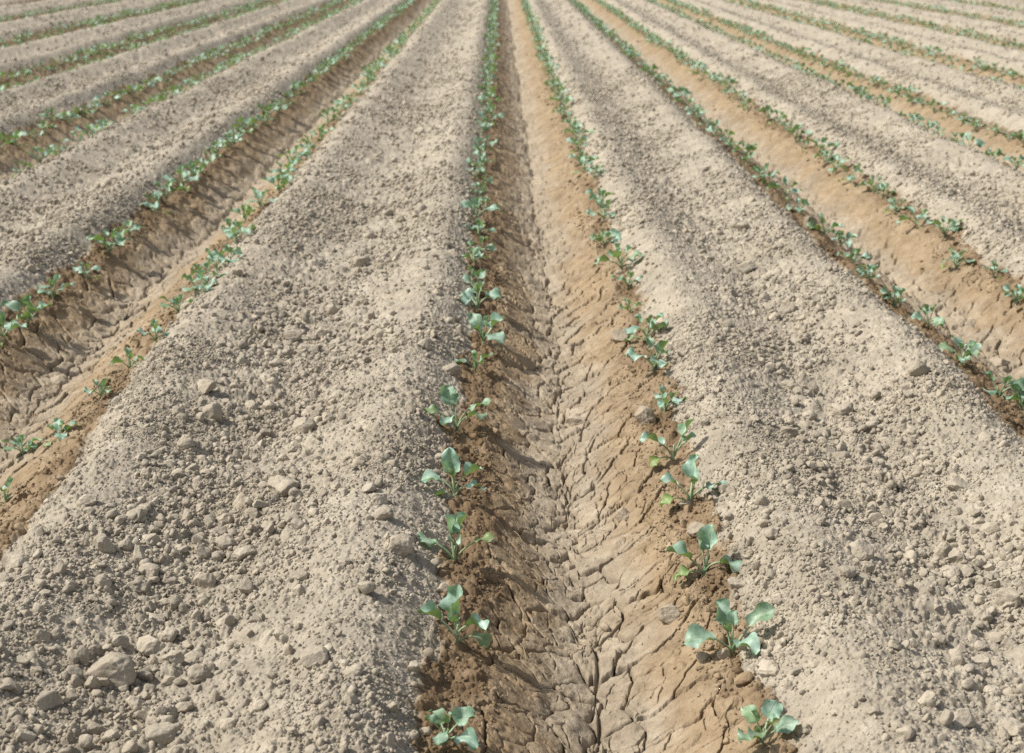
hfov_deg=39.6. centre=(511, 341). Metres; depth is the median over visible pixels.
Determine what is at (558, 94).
cabbage seedling
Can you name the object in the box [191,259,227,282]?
cabbage seedling
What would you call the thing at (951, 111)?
cabbage seedling
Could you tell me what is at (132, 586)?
soil clod
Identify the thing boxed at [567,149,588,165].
cabbage seedling
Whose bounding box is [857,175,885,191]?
cabbage seedling
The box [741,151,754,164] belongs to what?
cabbage seedling
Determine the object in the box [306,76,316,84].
cabbage seedling
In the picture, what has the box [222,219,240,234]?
cabbage seedling
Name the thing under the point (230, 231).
cabbage seedling
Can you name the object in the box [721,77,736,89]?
cabbage seedling
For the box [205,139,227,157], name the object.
cabbage seedling
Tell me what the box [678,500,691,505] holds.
soil clod
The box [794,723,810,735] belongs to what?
soil clod
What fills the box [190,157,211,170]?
cabbage seedling
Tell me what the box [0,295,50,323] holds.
cabbage seedling
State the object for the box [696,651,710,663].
soil clod
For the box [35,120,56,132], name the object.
cabbage seedling
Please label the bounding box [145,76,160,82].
cabbage seedling
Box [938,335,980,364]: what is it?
cabbage seedling
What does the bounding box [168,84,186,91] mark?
cabbage seedling
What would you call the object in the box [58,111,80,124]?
cabbage seedling
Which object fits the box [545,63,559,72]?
cabbage seedling
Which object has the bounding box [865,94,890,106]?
cabbage seedling
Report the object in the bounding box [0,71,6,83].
cabbage seedling
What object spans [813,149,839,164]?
cabbage seedling
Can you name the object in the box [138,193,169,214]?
cabbage seedling
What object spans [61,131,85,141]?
cabbage seedling
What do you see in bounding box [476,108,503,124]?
cabbage seedling
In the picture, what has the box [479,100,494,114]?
cabbage seedling
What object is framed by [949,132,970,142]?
cabbage seedling
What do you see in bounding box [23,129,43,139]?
cabbage seedling
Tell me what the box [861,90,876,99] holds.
cabbage seedling
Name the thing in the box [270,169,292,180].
cabbage seedling
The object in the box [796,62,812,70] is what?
cabbage seedling
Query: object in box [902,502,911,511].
soil clod
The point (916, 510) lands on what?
soil clod
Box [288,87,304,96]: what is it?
cabbage seedling
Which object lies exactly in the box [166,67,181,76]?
cabbage seedling
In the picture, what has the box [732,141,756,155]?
cabbage seedling
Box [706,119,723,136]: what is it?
cabbage seedling
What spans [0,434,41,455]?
cabbage seedling
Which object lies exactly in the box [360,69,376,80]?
cabbage seedling
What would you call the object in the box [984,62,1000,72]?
cabbage seedling
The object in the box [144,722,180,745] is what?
soil clod
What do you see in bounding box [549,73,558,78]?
cabbage seedling
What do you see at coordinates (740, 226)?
soil clod
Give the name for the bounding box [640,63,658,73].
cabbage seedling
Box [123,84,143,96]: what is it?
cabbage seedling
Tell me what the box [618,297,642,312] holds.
cabbage seedling
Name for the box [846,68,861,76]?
cabbage seedling
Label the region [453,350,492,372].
cabbage seedling
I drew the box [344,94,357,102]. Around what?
cabbage seedling
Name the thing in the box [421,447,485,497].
cabbage seedling
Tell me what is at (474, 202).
cabbage seedling
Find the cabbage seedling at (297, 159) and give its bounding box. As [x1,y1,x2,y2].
[284,156,300,171]
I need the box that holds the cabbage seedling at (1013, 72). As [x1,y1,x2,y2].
[1005,70,1019,78]
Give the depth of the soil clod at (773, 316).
5.21 m
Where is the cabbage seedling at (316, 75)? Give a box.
[305,72,320,81]
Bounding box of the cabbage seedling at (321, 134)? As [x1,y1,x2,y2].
[309,125,333,139]
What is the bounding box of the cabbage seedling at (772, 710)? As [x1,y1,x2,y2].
[737,698,798,743]
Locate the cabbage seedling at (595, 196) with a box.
[585,188,613,206]
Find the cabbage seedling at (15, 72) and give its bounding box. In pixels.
[8,71,19,82]
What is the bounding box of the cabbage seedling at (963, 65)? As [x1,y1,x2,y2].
[957,64,973,71]
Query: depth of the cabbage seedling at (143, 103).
11.67 m
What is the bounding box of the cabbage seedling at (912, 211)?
[896,205,929,229]
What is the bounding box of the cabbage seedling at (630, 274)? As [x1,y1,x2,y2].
[611,270,642,288]
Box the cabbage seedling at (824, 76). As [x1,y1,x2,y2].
[818,73,831,80]
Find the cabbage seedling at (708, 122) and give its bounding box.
[696,118,711,127]
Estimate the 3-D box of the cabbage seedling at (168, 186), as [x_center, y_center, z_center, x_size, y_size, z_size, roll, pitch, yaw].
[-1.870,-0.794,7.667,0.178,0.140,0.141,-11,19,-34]
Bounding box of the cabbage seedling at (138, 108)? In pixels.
[121,104,144,116]
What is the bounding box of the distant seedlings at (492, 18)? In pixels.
[0,0,1023,72]
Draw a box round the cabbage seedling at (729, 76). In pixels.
[720,75,735,86]
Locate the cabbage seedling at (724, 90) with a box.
[722,86,732,95]
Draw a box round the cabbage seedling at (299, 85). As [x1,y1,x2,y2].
[290,79,306,91]
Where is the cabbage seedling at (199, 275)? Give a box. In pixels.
[182,269,217,291]
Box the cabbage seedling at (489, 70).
[477,65,497,75]
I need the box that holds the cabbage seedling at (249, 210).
[229,205,254,221]
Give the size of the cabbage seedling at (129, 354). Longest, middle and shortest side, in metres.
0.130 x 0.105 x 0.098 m
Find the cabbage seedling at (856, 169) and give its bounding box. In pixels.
[838,162,864,182]
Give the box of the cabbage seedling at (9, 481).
[0,477,13,503]
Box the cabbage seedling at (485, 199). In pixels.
[479,196,501,212]
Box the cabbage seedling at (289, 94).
[284,91,294,102]
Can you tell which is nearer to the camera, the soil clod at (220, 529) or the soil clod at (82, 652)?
the soil clod at (82, 652)
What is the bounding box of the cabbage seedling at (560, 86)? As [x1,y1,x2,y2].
[551,84,564,96]
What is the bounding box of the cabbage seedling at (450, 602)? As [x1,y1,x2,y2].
[417,585,491,649]
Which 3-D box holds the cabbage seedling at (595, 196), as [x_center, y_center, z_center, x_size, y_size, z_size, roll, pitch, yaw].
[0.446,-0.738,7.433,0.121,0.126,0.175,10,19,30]
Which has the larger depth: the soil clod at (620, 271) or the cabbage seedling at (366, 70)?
the cabbage seedling at (366, 70)
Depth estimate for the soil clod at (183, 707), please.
2.61 m
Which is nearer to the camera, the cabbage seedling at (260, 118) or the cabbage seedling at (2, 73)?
the cabbage seedling at (260, 118)
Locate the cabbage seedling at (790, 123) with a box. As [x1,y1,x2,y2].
[781,120,801,132]
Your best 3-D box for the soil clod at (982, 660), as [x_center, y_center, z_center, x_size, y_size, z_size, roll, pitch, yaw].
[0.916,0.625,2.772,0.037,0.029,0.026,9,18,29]
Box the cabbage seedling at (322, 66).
[314,63,328,71]
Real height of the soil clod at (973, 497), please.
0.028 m
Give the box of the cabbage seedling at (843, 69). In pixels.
[840,65,854,76]
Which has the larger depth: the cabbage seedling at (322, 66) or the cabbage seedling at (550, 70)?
the cabbage seedling at (322, 66)
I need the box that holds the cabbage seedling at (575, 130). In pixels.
[563,124,593,140]
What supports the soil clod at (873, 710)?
on the ground
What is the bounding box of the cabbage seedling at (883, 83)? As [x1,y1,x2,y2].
[877,79,888,89]
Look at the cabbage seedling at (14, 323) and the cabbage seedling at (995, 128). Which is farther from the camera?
the cabbage seedling at (995, 128)
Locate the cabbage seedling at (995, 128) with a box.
[985,123,1003,135]
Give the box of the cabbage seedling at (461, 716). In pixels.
[424,706,478,750]
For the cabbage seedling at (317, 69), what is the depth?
14.32 m
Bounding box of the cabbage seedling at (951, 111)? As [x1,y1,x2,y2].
[938,108,956,119]
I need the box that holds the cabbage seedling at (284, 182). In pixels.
[262,174,291,193]
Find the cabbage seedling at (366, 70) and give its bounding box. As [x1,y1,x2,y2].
[360,65,379,75]
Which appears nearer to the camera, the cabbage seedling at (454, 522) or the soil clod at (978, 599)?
the soil clod at (978, 599)
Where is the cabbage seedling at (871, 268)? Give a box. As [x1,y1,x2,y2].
[856,263,879,279]
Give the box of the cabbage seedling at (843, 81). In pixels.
[833,79,853,92]
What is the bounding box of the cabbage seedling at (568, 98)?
[549,94,572,109]
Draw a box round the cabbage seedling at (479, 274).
[462,266,489,293]
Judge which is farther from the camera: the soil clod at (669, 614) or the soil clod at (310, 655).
the soil clod at (669, 614)
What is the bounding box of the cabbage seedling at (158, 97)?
[145,94,165,103]
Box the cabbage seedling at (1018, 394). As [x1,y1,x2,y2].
[1003,378,1023,407]
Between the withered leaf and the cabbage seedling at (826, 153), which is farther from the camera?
the cabbage seedling at (826, 153)
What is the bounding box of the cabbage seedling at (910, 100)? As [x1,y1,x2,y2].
[905,97,916,104]
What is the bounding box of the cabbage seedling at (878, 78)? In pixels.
[866,75,883,86]
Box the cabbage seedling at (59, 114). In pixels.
[36,107,69,127]
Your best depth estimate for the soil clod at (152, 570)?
3.13 m
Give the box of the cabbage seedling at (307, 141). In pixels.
[296,138,318,148]
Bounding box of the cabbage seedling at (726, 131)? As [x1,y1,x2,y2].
[717,128,734,142]
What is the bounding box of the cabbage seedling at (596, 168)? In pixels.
[585,165,605,178]
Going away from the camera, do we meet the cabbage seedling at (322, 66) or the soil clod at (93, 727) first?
the soil clod at (93, 727)
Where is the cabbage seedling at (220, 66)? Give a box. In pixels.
[213,64,228,73]
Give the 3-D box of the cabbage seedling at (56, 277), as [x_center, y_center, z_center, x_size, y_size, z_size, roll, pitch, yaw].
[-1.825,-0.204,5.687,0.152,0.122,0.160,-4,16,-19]
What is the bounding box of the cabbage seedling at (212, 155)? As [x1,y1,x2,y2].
[202,150,215,161]
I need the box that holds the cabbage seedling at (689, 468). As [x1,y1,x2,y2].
[659,454,726,505]
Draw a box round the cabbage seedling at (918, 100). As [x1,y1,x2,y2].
[914,97,926,107]
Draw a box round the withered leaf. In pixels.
[436,415,453,431]
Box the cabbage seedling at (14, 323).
[0,312,26,346]
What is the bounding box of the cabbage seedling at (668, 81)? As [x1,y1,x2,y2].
[657,78,672,87]
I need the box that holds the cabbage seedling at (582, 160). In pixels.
[573,154,598,174]
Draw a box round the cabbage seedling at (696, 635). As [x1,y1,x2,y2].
[684,598,774,654]
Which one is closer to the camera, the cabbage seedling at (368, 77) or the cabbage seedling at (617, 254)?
the cabbage seedling at (617, 254)
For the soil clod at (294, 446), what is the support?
on the ground
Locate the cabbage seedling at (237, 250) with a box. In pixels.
[212,244,242,263]
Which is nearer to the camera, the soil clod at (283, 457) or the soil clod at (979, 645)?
the soil clod at (979, 645)
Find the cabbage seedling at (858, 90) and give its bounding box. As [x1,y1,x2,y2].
[851,87,867,98]
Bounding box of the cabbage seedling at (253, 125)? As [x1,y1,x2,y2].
[244,118,257,127]
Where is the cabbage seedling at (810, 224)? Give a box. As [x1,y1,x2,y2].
[805,213,842,234]
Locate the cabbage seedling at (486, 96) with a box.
[476,90,493,102]
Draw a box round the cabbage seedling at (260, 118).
[254,114,272,125]
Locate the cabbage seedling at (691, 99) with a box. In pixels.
[676,96,693,105]
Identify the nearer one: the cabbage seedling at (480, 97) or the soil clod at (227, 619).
the soil clod at (227, 619)
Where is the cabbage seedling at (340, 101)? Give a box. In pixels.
[331,94,356,106]
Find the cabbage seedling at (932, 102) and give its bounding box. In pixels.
[925,98,945,111]
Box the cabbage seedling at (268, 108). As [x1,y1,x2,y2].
[257,103,279,120]
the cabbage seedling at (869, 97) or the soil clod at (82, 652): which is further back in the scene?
the cabbage seedling at (869, 97)
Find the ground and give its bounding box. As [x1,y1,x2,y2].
[0,0,1023,752]
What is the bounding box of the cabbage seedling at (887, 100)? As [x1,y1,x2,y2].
[880,96,890,107]
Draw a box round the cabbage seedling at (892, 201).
[884,196,908,212]
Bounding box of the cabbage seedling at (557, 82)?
[551,78,567,90]
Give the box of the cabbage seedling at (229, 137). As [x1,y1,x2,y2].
[216,133,242,147]
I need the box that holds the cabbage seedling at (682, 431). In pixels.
[640,419,695,467]
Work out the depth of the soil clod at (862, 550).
3.13 m
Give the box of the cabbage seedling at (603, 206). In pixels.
[586,198,615,220]
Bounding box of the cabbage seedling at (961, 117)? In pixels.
[955,112,971,123]
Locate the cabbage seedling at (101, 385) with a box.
[83,377,110,396]
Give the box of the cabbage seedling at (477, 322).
[468,311,505,343]
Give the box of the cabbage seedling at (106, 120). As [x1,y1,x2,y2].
[95,117,114,127]
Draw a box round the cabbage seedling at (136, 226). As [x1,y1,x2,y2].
[112,220,143,235]
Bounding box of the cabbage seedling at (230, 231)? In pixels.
[222,218,255,243]
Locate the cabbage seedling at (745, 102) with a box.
[741,98,757,110]
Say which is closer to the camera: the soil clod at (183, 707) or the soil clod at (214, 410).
the soil clod at (183, 707)
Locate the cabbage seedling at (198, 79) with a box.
[187,77,201,87]
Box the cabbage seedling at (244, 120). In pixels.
[232,116,258,133]
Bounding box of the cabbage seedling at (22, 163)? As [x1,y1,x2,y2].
[12,160,34,176]
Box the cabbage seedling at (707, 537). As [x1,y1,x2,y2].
[666,524,741,581]
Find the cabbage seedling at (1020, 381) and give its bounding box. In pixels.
[983,371,1023,397]
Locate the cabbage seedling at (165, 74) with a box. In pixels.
[155,71,171,84]
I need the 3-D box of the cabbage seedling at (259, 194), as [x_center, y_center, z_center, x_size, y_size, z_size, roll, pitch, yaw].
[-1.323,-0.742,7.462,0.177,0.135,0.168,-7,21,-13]
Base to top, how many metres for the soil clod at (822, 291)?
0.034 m
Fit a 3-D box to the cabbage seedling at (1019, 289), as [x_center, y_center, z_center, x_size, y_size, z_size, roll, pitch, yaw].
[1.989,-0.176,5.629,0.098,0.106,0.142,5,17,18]
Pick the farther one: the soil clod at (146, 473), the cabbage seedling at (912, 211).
the cabbage seedling at (912, 211)
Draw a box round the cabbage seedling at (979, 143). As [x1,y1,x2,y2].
[959,135,984,147]
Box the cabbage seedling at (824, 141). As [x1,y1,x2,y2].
[807,137,840,155]
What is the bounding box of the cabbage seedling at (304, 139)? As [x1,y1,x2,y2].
[301,135,313,144]
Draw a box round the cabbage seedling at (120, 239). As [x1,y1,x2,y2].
[86,229,130,252]
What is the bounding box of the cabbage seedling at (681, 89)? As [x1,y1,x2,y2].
[667,85,691,101]
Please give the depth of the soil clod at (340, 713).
2.44 m
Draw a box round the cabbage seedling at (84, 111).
[73,105,96,117]
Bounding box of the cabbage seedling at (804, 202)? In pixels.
[785,198,810,213]
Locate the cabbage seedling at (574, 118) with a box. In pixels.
[561,116,579,124]
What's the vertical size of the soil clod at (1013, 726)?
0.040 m
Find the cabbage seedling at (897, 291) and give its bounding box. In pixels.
[880,285,906,307]
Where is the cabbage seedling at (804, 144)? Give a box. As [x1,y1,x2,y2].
[795,140,809,150]
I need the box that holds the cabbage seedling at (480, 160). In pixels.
[466,154,492,174]
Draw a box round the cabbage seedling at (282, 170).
[267,161,297,177]
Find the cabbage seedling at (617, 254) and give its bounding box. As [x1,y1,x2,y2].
[594,243,643,269]
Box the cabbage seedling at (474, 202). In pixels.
[459,196,500,227]
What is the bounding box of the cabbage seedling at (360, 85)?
[349,81,366,93]
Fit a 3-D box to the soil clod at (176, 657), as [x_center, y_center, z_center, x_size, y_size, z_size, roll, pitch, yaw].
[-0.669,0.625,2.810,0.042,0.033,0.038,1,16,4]
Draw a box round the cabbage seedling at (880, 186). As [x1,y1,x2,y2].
[873,183,895,198]
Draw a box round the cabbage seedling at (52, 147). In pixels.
[46,144,66,155]
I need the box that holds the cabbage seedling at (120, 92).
[111,89,126,99]
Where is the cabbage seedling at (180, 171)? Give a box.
[162,165,198,191]
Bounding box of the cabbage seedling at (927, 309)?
[910,303,944,327]
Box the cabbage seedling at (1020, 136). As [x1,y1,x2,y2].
[1012,130,1023,143]
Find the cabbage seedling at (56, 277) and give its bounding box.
[36,274,74,299]
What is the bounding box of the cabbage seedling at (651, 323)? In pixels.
[624,313,667,340]
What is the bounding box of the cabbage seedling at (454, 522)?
[417,512,494,560]
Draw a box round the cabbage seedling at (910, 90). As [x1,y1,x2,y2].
[902,85,920,98]
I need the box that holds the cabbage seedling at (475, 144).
[472,137,491,151]
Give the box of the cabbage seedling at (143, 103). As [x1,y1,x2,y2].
[134,101,147,109]
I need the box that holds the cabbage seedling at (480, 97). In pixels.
[476,91,500,107]
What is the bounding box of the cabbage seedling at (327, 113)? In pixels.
[318,109,340,127]
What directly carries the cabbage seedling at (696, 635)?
on the ground
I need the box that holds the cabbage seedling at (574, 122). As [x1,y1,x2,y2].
[564,120,584,134]
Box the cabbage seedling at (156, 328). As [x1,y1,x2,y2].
[135,319,169,343]
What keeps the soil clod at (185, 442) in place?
on the ground
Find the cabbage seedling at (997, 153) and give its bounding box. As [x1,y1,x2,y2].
[985,148,1005,160]
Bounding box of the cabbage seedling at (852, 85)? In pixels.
[847,84,866,95]
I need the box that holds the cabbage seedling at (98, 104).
[88,101,101,109]
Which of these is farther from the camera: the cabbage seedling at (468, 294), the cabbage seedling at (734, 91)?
the cabbage seedling at (734, 91)
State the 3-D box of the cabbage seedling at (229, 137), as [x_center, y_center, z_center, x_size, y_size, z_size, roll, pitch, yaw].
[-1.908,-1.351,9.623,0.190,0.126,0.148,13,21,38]
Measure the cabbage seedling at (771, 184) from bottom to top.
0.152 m
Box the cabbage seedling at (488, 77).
[483,74,492,83]
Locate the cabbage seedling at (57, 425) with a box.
[43,417,77,447]
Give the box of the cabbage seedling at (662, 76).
[652,72,668,80]
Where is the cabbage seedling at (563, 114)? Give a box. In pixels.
[552,105,573,117]
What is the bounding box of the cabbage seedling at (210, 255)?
[200,248,238,271]
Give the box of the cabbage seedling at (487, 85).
[477,83,497,96]
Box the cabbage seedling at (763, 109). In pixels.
[756,105,779,119]
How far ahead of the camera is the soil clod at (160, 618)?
2.98 m
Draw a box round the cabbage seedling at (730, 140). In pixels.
[725,138,741,148]
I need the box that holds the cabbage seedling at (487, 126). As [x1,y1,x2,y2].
[475,117,497,135]
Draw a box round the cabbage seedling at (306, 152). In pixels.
[277,145,310,168]
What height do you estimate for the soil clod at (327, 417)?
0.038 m
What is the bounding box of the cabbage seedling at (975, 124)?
[964,117,987,131]
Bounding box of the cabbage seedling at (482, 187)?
[468,182,486,196]
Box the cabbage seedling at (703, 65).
[690,62,706,72]
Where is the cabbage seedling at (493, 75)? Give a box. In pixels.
[478,70,496,81]
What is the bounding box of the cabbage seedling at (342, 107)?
[327,103,348,114]
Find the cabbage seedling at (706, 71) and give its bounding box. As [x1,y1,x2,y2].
[692,68,709,79]
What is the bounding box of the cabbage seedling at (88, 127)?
[74,123,100,136]
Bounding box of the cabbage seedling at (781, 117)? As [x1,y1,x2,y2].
[766,109,787,127]
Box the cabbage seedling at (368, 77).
[360,74,375,82]
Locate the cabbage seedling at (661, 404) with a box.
[654,386,685,412]
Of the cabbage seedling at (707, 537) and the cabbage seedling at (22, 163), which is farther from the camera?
the cabbage seedling at (22, 163)
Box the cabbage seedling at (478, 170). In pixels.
[467,163,484,176]
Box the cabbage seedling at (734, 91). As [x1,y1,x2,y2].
[731,89,746,98]
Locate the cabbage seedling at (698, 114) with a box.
[687,106,706,122]
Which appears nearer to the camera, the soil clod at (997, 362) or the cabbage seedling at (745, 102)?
the soil clod at (997, 362)
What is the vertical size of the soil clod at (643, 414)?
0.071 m
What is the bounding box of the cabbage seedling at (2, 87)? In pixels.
[0,83,6,91]
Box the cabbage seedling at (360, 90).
[353,83,368,95]
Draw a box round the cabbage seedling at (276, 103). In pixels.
[266,98,290,112]
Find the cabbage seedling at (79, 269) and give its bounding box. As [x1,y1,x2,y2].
[72,261,100,279]
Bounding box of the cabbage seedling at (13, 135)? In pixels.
[0,130,27,146]
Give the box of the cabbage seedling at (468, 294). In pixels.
[456,281,501,310]
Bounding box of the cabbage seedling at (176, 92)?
[161,86,181,95]
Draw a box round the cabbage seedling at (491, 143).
[474,135,497,149]
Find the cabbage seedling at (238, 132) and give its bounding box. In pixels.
[228,125,252,138]
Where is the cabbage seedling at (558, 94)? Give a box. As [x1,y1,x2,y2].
[550,86,567,96]
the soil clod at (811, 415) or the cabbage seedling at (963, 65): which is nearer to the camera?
the soil clod at (811, 415)
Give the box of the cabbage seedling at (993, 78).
[988,76,1003,81]
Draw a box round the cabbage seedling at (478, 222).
[464,218,495,240]
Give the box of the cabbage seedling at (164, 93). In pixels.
[155,91,171,100]
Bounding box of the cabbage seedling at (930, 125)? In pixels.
[919,119,939,130]
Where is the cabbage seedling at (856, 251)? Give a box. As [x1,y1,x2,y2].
[837,248,872,268]
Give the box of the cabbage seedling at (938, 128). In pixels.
[931,126,945,134]
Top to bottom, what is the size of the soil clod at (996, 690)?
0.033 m
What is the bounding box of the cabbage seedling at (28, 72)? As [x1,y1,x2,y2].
[18,67,32,79]
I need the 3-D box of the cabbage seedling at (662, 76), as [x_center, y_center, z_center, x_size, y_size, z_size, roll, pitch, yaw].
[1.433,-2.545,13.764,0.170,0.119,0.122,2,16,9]
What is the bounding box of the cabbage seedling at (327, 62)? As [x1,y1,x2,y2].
[320,60,335,72]
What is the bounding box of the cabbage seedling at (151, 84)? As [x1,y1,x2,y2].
[139,79,154,90]
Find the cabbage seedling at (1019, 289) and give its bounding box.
[1003,284,1023,305]
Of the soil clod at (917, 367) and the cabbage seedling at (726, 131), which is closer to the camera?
the soil clod at (917, 367)
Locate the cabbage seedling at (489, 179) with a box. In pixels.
[472,174,493,189]
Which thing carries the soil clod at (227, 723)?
on the ground
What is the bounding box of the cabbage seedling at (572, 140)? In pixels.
[565,135,588,153]
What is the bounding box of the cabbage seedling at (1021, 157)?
[1003,154,1023,169]
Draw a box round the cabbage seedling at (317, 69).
[313,67,325,75]
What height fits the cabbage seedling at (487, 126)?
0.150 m
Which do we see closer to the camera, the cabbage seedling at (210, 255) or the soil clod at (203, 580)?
the soil clod at (203, 580)
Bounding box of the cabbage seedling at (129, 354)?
[110,347,145,368]
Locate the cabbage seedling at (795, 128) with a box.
[785,124,812,141]
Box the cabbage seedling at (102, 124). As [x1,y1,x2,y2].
[90,119,111,131]
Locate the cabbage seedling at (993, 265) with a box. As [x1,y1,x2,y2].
[982,261,1007,278]
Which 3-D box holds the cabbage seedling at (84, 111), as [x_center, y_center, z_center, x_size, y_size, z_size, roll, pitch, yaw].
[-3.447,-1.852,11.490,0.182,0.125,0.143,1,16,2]
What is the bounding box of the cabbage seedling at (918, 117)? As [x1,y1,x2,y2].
[909,113,927,124]
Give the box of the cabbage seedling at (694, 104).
[683,103,703,112]
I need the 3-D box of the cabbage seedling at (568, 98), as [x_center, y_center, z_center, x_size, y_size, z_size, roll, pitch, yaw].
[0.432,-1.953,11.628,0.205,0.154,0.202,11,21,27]
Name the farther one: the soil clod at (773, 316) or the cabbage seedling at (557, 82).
the cabbage seedling at (557, 82)
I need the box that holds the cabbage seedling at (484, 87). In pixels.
[483,86,494,99]
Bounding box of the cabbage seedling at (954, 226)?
[926,216,962,237]
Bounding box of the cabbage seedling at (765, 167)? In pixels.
[751,163,779,183]
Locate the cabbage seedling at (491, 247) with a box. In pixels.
[465,236,495,253]
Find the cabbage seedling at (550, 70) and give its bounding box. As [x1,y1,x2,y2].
[545,68,556,73]
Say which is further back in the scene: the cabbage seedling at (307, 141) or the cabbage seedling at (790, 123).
the cabbage seedling at (790, 123)
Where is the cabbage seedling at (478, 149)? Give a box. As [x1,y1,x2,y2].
[470,145,492,161]
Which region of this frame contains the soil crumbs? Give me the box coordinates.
[0,0,1023,752]
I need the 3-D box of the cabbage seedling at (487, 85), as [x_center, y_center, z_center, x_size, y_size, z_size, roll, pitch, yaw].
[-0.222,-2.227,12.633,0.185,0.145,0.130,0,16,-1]
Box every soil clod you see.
[1,551,28,573]
[13,727,36,743]
[34,690,63,710]
[50,375,68,386]
[75,645,89,664]
[79,494,96,505]
[83,506,96,513]
[83,651,136,688]
[85,719,104,735]
[92,532,115,553]
[93,574,111,588]
[100,729,119,744]
[102,644,114,653]
[112,634,129,648]
[118,538,131,550]
[125,695,144,709]
[127,580,147,592]
[133,545,145,561]
[136,635,165,655]
[138,506,147,515]
[139,562,159,577]
[140,468,151,479]
[142,533,159,544]
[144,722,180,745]
[148,654,159,664]
[149,613,164,624]
[159,598,170,606]
[159,627,177,642]
[161,675,175,684]
[162,573,170,584]
[162,650,184,664]
[175,701,193,713]
[176,434,194,449]
[183,650,203,665]
[187,664,211,683]
[192,572,216,588]
[194,545,211,559]
[195,503,206,512]
[197,379,215,393]
[202,402,222,422]
[209,525,227,534]
[215,533,236,549]
[216,614,234,629]
[217,513,231,523]
[219,717,236,730]
[231,268,242,275]
[231,545,255,561]
[232,492,246,508]
[237,357,250,365]
[244,507,259,518]
[245,400,258,409]
[252,699,267,711]
[266,475,299,497]
[271,468,286,476]
[273,629,283,641]
[276,453,288,461]
[283,329,301,341]
[288,441,301,452]
[291,568,309,581]
[292,417,317,433]
[299,344,318,353]
[300,645,328,667]
[315,327,332,339]
[322,412,335,422]
[325,302,338,313]
[332,709,345,718]
[336,556,350,565]
[353,256,368,266]
[357,247,368,253]
[371,451,389,461]
[371,493,387,504]
[374,506,393,519]
[382,209,394,215]
[384,538,389,547]
[387,533,412,555]
[394,215,404,222]
[407,660,420,673]
[411,210,420,217]
[417,337,430,350]
[418,726,432,736]
[428,575,436,581]
[436,583,447,592]
[442,363,461,375]
[456,325,463,332]
[567,414,585,426]
[610,328,629,343]
[614,269,623,274]
[615,507,629,522]
[634,405,655,425]
[656,604,681,624]
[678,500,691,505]
[687,521,704,537]
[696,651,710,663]
[716,648,730,659]
[727,577,746,589]
[730,602,737,609]
[736,221,748,230]
[736,260,754,273]
[758,636,763,646]
[758,659,778,677]
[769,312,780,321]
[779,426,798,437]
[780,380,794,389]
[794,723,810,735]
[796,312,808,321]
[802,410,816,420]
[803,216,816,227]
[807,585,817,593]
[817,287,826,293]
[829,403,853,415]
[839,565,855,577]
[848,596,858,604]
[849,539,873,560]
[862,561,874,573]
[866,706,880,715]
[868,504,876,512]
[888,640,901,650]
[896,725,913,739]
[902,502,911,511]
[908,359,929,376]
[908,506,920,516]
[909,638,918,647]
[917,690,937,707]
[932,632,945,645]
[933,542,952,558]
[941,565,960,579]
[945,380,954,388]
[946,477,970,491]
[948,547,965,562]
[949,648,970,662]
[953,708,975,727]
[962,577,973,583]
[965,318,975,326]
[968,492,983,502]
[972,654,991,668]
[973,594,985,604]
[974,640,985,650]
[978,431,993,441]
[979,521,1000,535]
[983,685,1002,696]
[987,631,1003,642]
[990,357,1010,367]
[994,586,1020,607]
[996,716,1023,738]
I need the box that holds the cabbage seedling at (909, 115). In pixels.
[898,112,915,120]
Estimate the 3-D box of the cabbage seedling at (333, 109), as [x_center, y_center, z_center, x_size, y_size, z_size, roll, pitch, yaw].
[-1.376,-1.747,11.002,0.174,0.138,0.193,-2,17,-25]
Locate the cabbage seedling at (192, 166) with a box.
[180,161,206,176]
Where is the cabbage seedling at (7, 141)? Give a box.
[0,137,13,148]
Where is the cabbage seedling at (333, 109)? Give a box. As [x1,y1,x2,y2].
[321,106,341,122]
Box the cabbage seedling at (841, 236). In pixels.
[831,230,856,247]
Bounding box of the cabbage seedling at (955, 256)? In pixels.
[939,248,974,268]
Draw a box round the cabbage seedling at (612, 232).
[589,228,621,246]
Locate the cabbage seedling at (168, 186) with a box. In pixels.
[152,179,182,201]
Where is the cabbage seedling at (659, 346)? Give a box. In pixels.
[626,335,670,371]
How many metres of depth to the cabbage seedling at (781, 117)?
10.64 m
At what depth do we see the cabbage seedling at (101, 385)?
4.41 m
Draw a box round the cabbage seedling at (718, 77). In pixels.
[708,72,721,83]
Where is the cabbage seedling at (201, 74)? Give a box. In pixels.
[192,72,210,80]
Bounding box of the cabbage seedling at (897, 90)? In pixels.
[887,84,908,97]
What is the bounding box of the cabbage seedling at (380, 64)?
[367,61,385,71]
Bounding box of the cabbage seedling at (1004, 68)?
[993,67,1012,77]
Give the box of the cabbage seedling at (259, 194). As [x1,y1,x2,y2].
[245,187,277,209]
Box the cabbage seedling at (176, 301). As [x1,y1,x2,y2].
[159,294,193,312]
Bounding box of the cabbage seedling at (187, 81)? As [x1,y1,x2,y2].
[182,78,197,88]
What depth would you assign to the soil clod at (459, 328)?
5.07 m
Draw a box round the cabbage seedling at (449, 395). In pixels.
[423,385,490,431]
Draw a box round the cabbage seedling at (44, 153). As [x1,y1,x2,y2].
[25,147,51,163]
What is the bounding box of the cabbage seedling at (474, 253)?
[460,247,490,262]
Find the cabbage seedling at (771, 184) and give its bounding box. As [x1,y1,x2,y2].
[766,176,802,200]
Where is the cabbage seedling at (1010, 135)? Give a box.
[1003,133,1012,140]
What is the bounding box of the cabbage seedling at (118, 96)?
[93,92,122,105]
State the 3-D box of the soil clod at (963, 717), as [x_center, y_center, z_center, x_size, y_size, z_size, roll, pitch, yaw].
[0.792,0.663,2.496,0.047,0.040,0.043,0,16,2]
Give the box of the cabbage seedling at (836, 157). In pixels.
[825,155,849,171]

